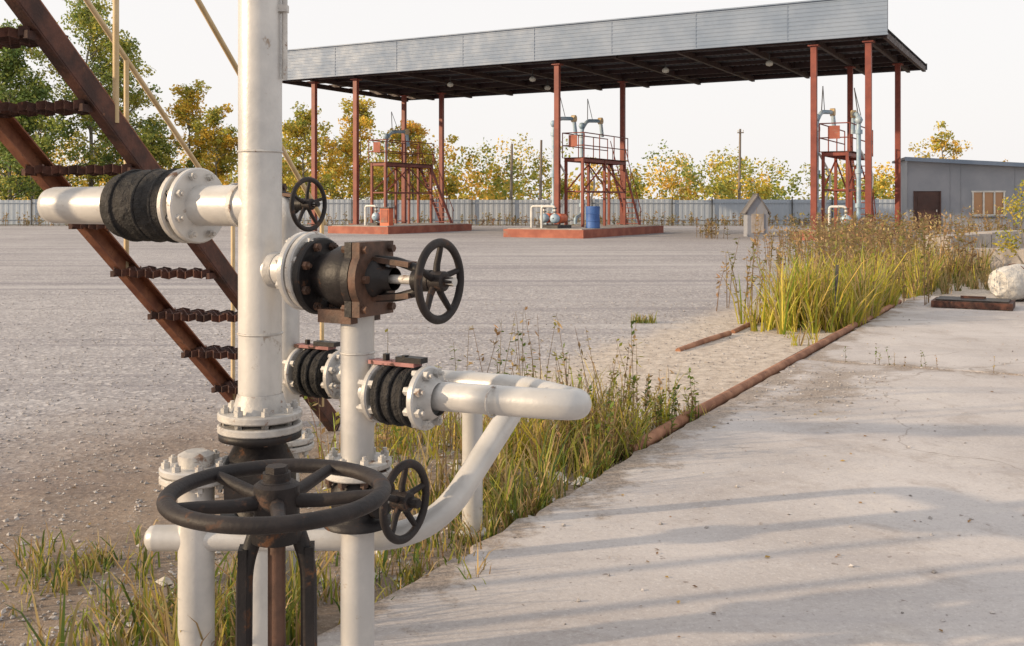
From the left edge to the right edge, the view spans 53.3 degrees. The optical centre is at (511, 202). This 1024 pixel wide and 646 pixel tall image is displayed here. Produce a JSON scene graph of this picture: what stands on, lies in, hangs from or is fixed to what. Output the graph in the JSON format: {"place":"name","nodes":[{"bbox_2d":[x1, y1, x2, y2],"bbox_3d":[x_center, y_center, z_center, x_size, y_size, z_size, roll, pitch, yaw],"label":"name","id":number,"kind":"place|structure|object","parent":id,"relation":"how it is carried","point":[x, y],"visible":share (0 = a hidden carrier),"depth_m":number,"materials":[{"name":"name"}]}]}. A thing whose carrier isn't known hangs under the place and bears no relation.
{"place":"outdoors","nodes":[
{"label":"outdoors","id":0,"kind":"place"},
{"bbox_2d":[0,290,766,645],"bbox_3d":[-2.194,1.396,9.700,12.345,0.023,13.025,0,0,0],"label":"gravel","id":1,"kind":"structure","parent":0,"point":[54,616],"depth_m":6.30,"materials":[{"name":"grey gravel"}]},
{"bbox_2d":[376,112,409,221],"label":"loading arm","id":2,"kind":"object","parent":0,"point":[406,132],"visible":0.66,"depth_m":51.51},
{"bbox_2d":[0,224,995,645],"bbox_3d":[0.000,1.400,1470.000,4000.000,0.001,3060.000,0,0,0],"label":"ground","id":3,"kind":"structure","parent":0,"point":[670,266],"depth_m":10.01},
{"bbox_2d":[0,18,75,199],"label":"poplar tree","id":4,"kind":"object","parent":3,"relation":"on","point":[10,62],"visible":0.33,"depth_m":68.16,"materials":[{"name":"green plant"}]},
{"bbox_2d":[0,74,98,199],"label":"poplar tree","id":5,"kind":"object","parent":3,"relation":"on","point":[34,92],"visible":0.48,"depth_m":66.15,"materials":[{"name":"green plant"}]},
{"bbox_2d":[0,518,159,616],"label":"grass tufts","id":6,"kind":"object","parent":3,"relation":"on","point":[46,567],"visible":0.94,"depth_m":3.86,"materials":[{"name":"green plant"}]},
{"bbox_2d":[22,0,171,186],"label":"birch tree","id":7,"kind":"object","parent":3,"relation":"on","point":[83,17],"visible":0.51,"depth_m":70.18,"materials":[{"name":"green plant"}]},
{"bbox_2d":[63,29,174,184],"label":"birch tree","id":8,"kind":"object","parent":3,"relation":"on","point":[138,99],"visible":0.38,"depth_m":69.85,"materials":[{"name":"green plant"}]},
{"bbox_2d":[103,118,194,168],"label":"birch tree","id":9,"kind":"object","parent":3,"relation":"on","point":[158,150],"visible":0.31,"depth_m":68.78,"materials":[{"name":"yellow plant"}]},
{"bbox_2d":[0,553,318,627],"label":"grass tufts","id":10,"kind":"object","parent":3,"relation":"on","point":[65,582],"visible":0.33,"depth_m":3.63,"materials":[{"name":"green plant"}]},
{"bbox_2d":[0,0,339,430],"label":"steel staircase","id":11,"kind":"structure","parent":3,"relation":"on","point":[43,31],"depth_m":4.83,"materials":[{"name":"brown metal"}]},
{"bbox_2d":[159,79,236,179],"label":"birch tree","id":12,"kind":"object","parent":3,"relation":"on","point":[184,115],"visible":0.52,"depth_m":71.69,"materials":[{"name":"yellow plant"}]},
{"bbox_2d":[185,103,237,184],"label":"birch tree","id":13,"kind":"object","parent":3,"relation":"on","point":[219,141],"visible":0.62,"depth_m":69.80,"materials":[{"name":"yellow plant"}]},
{"bbox_2d":[221,153,284,183],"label":"birch tree","id":14,"kind":"object","parent":3,"relation":"on","point":[226,160],"visible":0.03,"depth_m":69.86,"materials":[{"name":"yellow plant"}]},
{"bbox_2d":[156,458,390,645],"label":"gate valve","id":15,"kind":"object","parent":3,"relation":"on","point":[276,498],"visible":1,"depth_m":1.61,"materials":[{"name":"black paint"}]},
{"bbox_2d":[70,511,519,636],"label":"grass tufts","id":16,"kind":"object","parent":3,"relation":"on","point":[405,569],"visible":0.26,"depth_m":3.82,"materials":[{"name":"green plant"}]},
{"bbox_2d":[282,101,342,197],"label":"birch tree","id":17,"kind":"object","parent":3,"relation":"on","point":[296,129],"visible":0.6,"depth_m":68.48,"materials":[{"name":"yellow plant"}]},
{"bbox_2d":[37,0,591,645],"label":"steel pipework","id":18,"kind":"object","parent":3,"relation":"on","point":[259,416],"visible":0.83,"depth_m":2.84,"materials":[{"name":"silver metal"}]},
{"bbox_2d":[236,177,326,231],"bbox_3d":[-0.852,0.005,3.695,0.380,0.196,0.196,0,0,27],"label":"angle valve","id":19,"kind":"object","parent":18,"relation":"attached to","point":[297,204],"visible":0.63,"depth_m":3.63,"materials":[{"name":"black paint"}]},
{"bbox_2d":[293,339,339,398],"bbox_3d":[-0.689,0.587,3.611,0.177,0.202,0.176,0,0,29],"label":"expansion joint","id":20,"kind":"object","parent":18,"relation":"attached to","point":[311,360],"visible":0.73,"depth_m":3.55,"materials":[{"name":"black rubber"}]},
{"bbox_2d":[324,459,429,544],"bbox_3d":[-0.371,0.778,2.696,0.288,0.216,0.215,0,0,22],"label":"gate valve","id":21,"kind":"object","parent":18,"relation":"attached to","point":[399,500],"visible":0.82,"depth_m":2.66,"materials":[{"name":"black paint"}]},
{"bbox_2d":[292,238,463,324],"bbox_3d":[-0.348,0.204,2.699,0.468,0.228,0.220,0,0,30],"label":"angle valve","id":22,"kind":"object","parent":18,"relation":"attached to","point":[354,281],"visible":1,"depth_m":2.66,"materials":[{"name":"black paint"}]},
{"bbox_2d":[368,353,427,427],"bbox_3d":[-0.298,0.489,2.669,0.165,0.185,0.160,0,0,29],"label":"expansion joint","id":23,"kind":"object","parent":18,"relation":"attached to","point":[392,379],"visible":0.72,"depth_m":2.62,"materials":[{"name":"black rubber"}]},
{"bbox_2d":[4,382,660,645],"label":"grass verge","id":24,"kind":"object","parent":3,"relation":"on","point":[502,496],"depth_m":4.22,"materials":[{"name":"green plant"}]},
{"bbox_2d":[317,96,398,199],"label":"birch tree","id":25,"kind":"object","parent":3,"relation":"on","point":[366,122],"visible":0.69,"depth_m":71.42,"materials":[{"name":"yellow plant"}]},
{"bbox_2d":[126,438,593,627],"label":"rubble stones","id":26,"kind":"object","parent":3,"relation":"on","point":[168,580],"visible":0.11,"depth_m":4.70,"materials":[{"name":"grey stone"}]},
{"bbox_2d":[328,223,471,233],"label":"concrete island","id":27,"kind":"structure","parent":3,"relation":"on","point":[401,228],"depth_m":46.91,"materials":[{"name":"red concrete"}]},
{"bbox_2d":[364,205,393,225],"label":"pump unit","id":28,"kind":"object","parent":27,"relation":"on","point":[375,216],"visible":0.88,"depth_m":46.93,"materials":[{"name":"paint"}]},
{"bbox_2d":[379,207,393,225],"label":"electrical cabinet","id":29,"kind":"object","parent":27,"relation":"on","point":[386,216],"visible":1,"depth_m":46.54,"materials":[{"name":"metal"}]},
{"bbox_2d":[368,139,453,223],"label":"loading rack platform","id":30,"kind":"structure","parent":27,"relation":"on","point":[395,165],"depth_m":51.41,"materials":[{"name":"red metal"}]},
{"bbox_2d":[374,119,458,199],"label":"birch tree","id":31,"kind":"object","parent":3,"relation":"on","point":[417,133],"visible":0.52,"depth_m":72.42,"materials":[{"name":"yellow plant"}]},
{"bbox_2d":[2,210,833,225],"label":"dry weeds","id":32,"kind":"object","parent":3,"relation":"on","point":[691,219],"visible":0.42,"depth_m":62.26,"materials":[{"name":"brown plant"}]},
{"bbox_2d":[300,364,586,480],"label":"grass verge","id":33,"kind":"object","parent":3,"relation":"on","point":[403,445],"depth_m":5.76,"materials":[{"name":"green plant"}]},
{"bbox_2d":[0,196,894,224],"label":"corrugated metal fence","id":34,"kind":"object","parent":3,"relation":"on","point":[704,209],"visible":0.27,"depth_m":63.79,"materials":[{"name":"metal"}]},
{"bbox_2d":[0,162,894,199],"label":"distant forest","id":35,"kind":"object","parent":3,"relation":"on","point":[597,187],"visible":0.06,"depth_m":166.40,"materials":[{"name":"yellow plant"}]},
{"bbox_2d":[304,306,643,507],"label":"dry weeds","id":36,"kind":"object","parent":3,"relation":"on","point":[387,438],"visible":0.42,"depth_m":5.70,"materials":[{"name":"brown plant"}]},
{"bbox_2d":[286,402,710,603],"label":"grass verge","id":37,"kind":"object","parent":3,"relation":"on","point":[427,540],"depth_m":4.16,"materials":[{"name":"green plant"}]},
{"bbox_2d":[0,119,1007,199],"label":"distant trees","id":38,"kind":"object","parent":3,"relation":"on","point":[727,186],"visible":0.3,"depth_m":82.18,"materials":[{"name":"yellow plant"}]},
{"bbox_2d":[509,144,512,199],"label":"utility pole","id":39,"kind":"object","parent":3,"relation":"on","point":[511,179],"visible":0.6,"depth_m":72.43,"materials":[{"name":"grey wood"}]},
{"bbox_2d":[539,140,541,199],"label":"utility pole","id":40,"kind":"object","parent":3,"relation":"on","point":[540,184],"visible":0.6,"depth_m":72.92,"materials":[{"name":"grey wood"}]},
{"bbox_2d":[455,352,687,475],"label":"grass verge","id":41,"kind":"object","parent":3,"relation":"on","point":[537,427],"depth_m":5.61,"materials":[{"name":"green plant"}]},
{"bbox_2d":[503,224,663,238],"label":"concrete island","id":42,"kind":"structure","parent":3,"relation":"on","point":[576,231],"depth_m":41.48,"materials":[{"name":"red concrete"}]},
{"bbox_2d":[530,205,559,227],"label":"pump unit","id":43,"kind":"object","parent":42,"relation":"on","point":[546,217],"visible":0.63,"depth_m":43.16,"materials":[{"name":"paint"}]},
{"bbox_2d":[541,205,570,228],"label":"pump unit","id":44,"kind":"object","parent":42,"relation":"on","point":[558,218],"visible":0.99,"depth_m":41.73,"materials":[{"name":"paint"}]},
{"bbox_2d":[586,206,599,227],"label":"steel barrel","id":45,"kind":"object","parent":42,"relation":"on","point":[592,216],"visible":0.99,"depth_m":41.67,"materials":[{"name":"blue paint"}]},
{"bbox_2d":[390,313,812,446],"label":"gravel","id":46,"kind":"structure","parent":3,"relation":"on","point":[679,353],"depth_m":9.25,"materials":[{"name":"grey gravel"}]},
{"bbox_2d":[282,0,926,230],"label":"loading bay canopy","id":47,"kind":"object","parent":3,"relation":"on","point":[811,40],"visible":0.97,"depth_m":45.06,"materials":[{"name":"grey metal"}]},
{"bbox_2d":[562,365,699,467],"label":"leafy weeds","id":48,"kind":"object","parent":3,"relation":"on","point":[660,400],"visible":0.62,"depth_m":5.99,"materials":[{"name":"green plant"}]},
{"bbox_2d":[628,311,656,323],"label":"grass tufts","id":49,"kind":"object","parent":3,"relation":"on","point":[644,319],"visible":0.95,"depth_m":11.89,"materials":[{"name":"green plant"}]},
{"bbox_2d":[696,216,729,238],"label":"dry weeds","id":50,"kind":"object","parent":3,"relation":"on","point":[706,231],"visible":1,"depth_m":40.16,"materials":[{"name":"brown plant"}]},
{"bbox_2d":[675,317,760,351],"bbox_3d":[2.495,1.387,11.211,0.118,0.070,3.702,0,0,29],"label":"rusty trench rail","id":51,"kind":"object","parent":3,"relation":"on","point":[712,338],"visible":0.69,"depth_m":10.34,"materials":[{"name":"brown metal"}]},
{"bbox_2d":[737,129,743,198],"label":"utility pole","id":52,"kind":"object","parent":3,"relation":"on","point":[739,177],"visible":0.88,"depth_m":79.92,"materials":[{"name":"brown wood"}]},
{"bbox_2d":[740,193,771,236],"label":"hydrant shelter","id":53,"kind":"object","parent":3,"relation":"on","point":[753,204],"visible":0.95,"depth_m":42.15,"materials":[{"name":"metal"}]},
{"bbox_2d":[614,299,901,462],"bbox_3d":[2.903,1.357,9.730,0.168,0.093,9.700,0,0,29],"label":"rusty trench rail","id":54,"kind":"object","parent":3,"relation":"on","point":[658,433],"visible":0.84,"depth_m":7.38,"materials":[{"name":"metal"}]},
{"bbox_2d":[720,232,915,334],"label":"tall grass","id":55,"kind":"structure","parent":3,"relation":"on","point":[799,294],"depth_m":11.41,"materials":[{"name":"green plant"}]},
{"bbox_2d":[753,292,889,345],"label":"tall grass","id":56,"kind":"structure","parent":3,"relation":"on","point":[794,338],"depth_m":10.54,"materials":[{"name":"green plant"}]},
{"bbox_2d":[834,265,838,330],"bbox_3d":[3.560,1.040,11.200,0.048,0.721,0.040,0,0,29],"label":"marker stake","id":57,"kind":"object","parent":3,"relation":"on","point":[836,273],"visible":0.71,"depth_m":11.19,"materials":[{"name":"paint"}]},
{"bbox_2d":[790,227,902,239],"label":"concrete island","id":58,"kind":"structure","parent":3,"relation":"on","point":[811,236],"depth_m":38.18,"materials":[{"name":"concrete"}]},
{"bbox_2d":[828,205,856,230],"bbox_3d":[12.340,0.565,38.074,0.900,0.950,1.300,0,0,29],"label":"pump unit","id":59,"kind":"object","parent":58,"relation":"on","point":[842,206],"visible":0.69,"depth_m":37.70,"materials":[{"name":"paint"}]},
{"bbox_2d":[819,122,875,229],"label":"loading rack platform","id":60,"kind":"structure","parent":3,"relation":"on","point":[834,133],"depth_m":39.27,"materials":[{"name":"red metal"}]},
{"bbox_2d":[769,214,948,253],"bbox_3d":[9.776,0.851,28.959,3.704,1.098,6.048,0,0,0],"label":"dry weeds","id":61,"kind":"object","parent":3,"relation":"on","point":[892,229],"visible":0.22,"depth_m":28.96,"materials":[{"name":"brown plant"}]},
{"bbox_2d":[714,205,1006,314],"bbox_3d":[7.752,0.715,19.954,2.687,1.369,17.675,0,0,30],"label":"dry weeds","id":62,"kind":"object","parent":3,"relation":"on","point":[856,248],"visible":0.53,"depth_m":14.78,"materials":[{"name":"brown plant"}]},
{"bbox_2d":[806,240,964,298],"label":"tall grass","id":63,"kind":"structure","parent":3,"relation":"on","point":[918,290],"depth_m":15.65,"materials":[{"name":"green plant"}]},
{"bbox_2d":[788,211,985,247],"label":"dry weeds","id":64,"kind":"object","parent":3,"relation":"on","point":[881,219],"visible":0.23,"depth_m":32.36,"materials":[{"name":"brown plant"}]},
{"bbox_2d":[843,346,994,372],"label":"dry weeds","id":65,"kind":"object","parent":3,"relation":"on","point":[904,357],"visible":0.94,"depth_m":8.41,"materials":[{"name":"brown plant"}]},
{"bbox_2d":[825,210,1023,233],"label":"dry weeds","id":66,"kind":"object","parent":3,"relation":"on","point":[1009,227],"visible":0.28,"depth_m":44.32,"materials":[{"name":"brown plant"}]},
{"bbox_2d":[883,234,996,284],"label":"tall grass","id":67,"kind":"structure","parent":3,"relation":"on","point":[986,262],"depth_m":18.14,"materials":[{"name":"green plant"}]},
{"bbox_2d":[908,121,971,158],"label":"birch tree","id":68,"kind":"object","parent":3,"relation":"on","point":[936,141],"visible":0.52,"depth_m":74.89,"materials":[{"name":"yellow plant"}]},
{"bbox_2d":[890,259,1003,293],"bbox_3d":[7.676,1.166,17.337,3.606,0.468,3.736,0,0,0],"label":"weed patch","id":69,"kind":"object","parent":3,"relation":"on","point":[942,283],"visible":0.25,"depth_m":16.59,"materials":[{"name":"brown plant"}]},
{"bbox_2d":[901,161,1023,230],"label":"walls","id":70,"kind":"structure","parent":3,"relation":"on","point":[955,184],"depth_m":51.40,"materials":[{"name":"metal"}]},
{"bbox_2d":[913,191,940,230],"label":"door","id":71,"kind":"structure","parent":70,"relation":"attached to","point":[927,202],"depth_m":51.77,"materials":[{"name":"brown metal"}]},
{"bbox_2d":[892,157,1023,166],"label":"roof","id":72,"kind":"structure","parent":70,"relation":"on","point":[998,163],"depth_m":51.10,"materials":[{"name":"grey metal"}]},
{"bbox_2d":[970,191,1007,216],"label":"window","id":73,"kind":"structure","parent":70,"relation":"attached to","point":[987,200],"depth_m":51.11,"materials":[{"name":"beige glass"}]},
{"bbox_2d":[925,230,1023,273],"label":"concrete block wall","id":74,"kind":"structure","parent":3,"relation":"on","point":[997,260],"depth_m":20.61,"materials":[{"name":"grey concrete"}]},
{"bbox_2d":[988,263,1023,301],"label":"boulder","id":75,"kind":"object","parent":3,"relation":"on","point":[1006,282],"visible":0.92,"depth_m":13.82,"materials":[{"name":"stone"}]},
{"bbox_2d":[992,180,1023,264],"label":"yellow shrub","id":76,"kind":"object","parent":3,"relation":"on","point":[1011,248],"visible":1,"depth_m":18.09,"materials":[{"name":"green plant"}]},
{"bbox_2d":[0,0,1023,199],"label":"sky","id":77,"kind":"structure","parent":0,"point":[972,51],"materials":[{"name":"white"}]},
{"bbox_2d":[544,101,577,223],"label":"loading arm","id":78,"kind":"object","parent":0,"point":[573,119],"visible":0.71,"depth_m":44.41},
{"bbox_2d":[574,99,603,223],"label":"loading arm","id":79,"kind":"object","parent":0,"point":[599,121],"visible":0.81,"depth_m":46.98},
{"bbox_2d":[562,132,641,226],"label":"loading rack platform","id":80,"kind":"structure","parent":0,"point":[610,163],"depth_m":46.62,"materials":[{"name":"red metal"}]},
{"bbox_2d":[300,296,1023,645],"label":"concrete slab pavement","id":81,"kind":"structure","parent":0,"point":[804,586],"depth_m":4.20,"materials":[{"name":"grey concrete"}]},
{"bbox_2d":[12,302,1023,636],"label":"fallen leaves","id":82,"kind":"object","parent":81,"relation":"on","point":[670,516],"visible":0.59,"depth_m":4.54,"materials":[{"name":"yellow plant"}]},
{"bbox_2d":[513,312,1022,625],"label":"concrete chips","id":83,"kind":"object","parent":81,"relation":"on","point":[850,565],"visible":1,"depth_m":6.98,"materials":[{"name":"concrete"}]},
{"bbox_2d":[931,296,1014,310],"bbox_3d":[5.960,1.272,13.181,0.950,0.135,0.600,0,0,29],"label":"manhole hatch","id":84,"kind":"object","parent":81,"relation":"on","point":[975,302],"visible":1,"depth_m":12.98,"materials":[{"name":"metal"}]},
{"bbox_2d":[817,86,835,216],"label":"loading arm","id":85,"kind":"object","parent":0,"point":[832,112],"visible":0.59,"depth_m":40.21},
{"bbox_2d":[851,88,873,227],"bbox_3d":[13.278,-1.729,38.983,1.055,5.358,1.849,0,0,0],"label":"loading arm","id":86,"kind":"object","parent":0,"point":[856,119],"visible":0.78,"depth_m":38.70}
]}

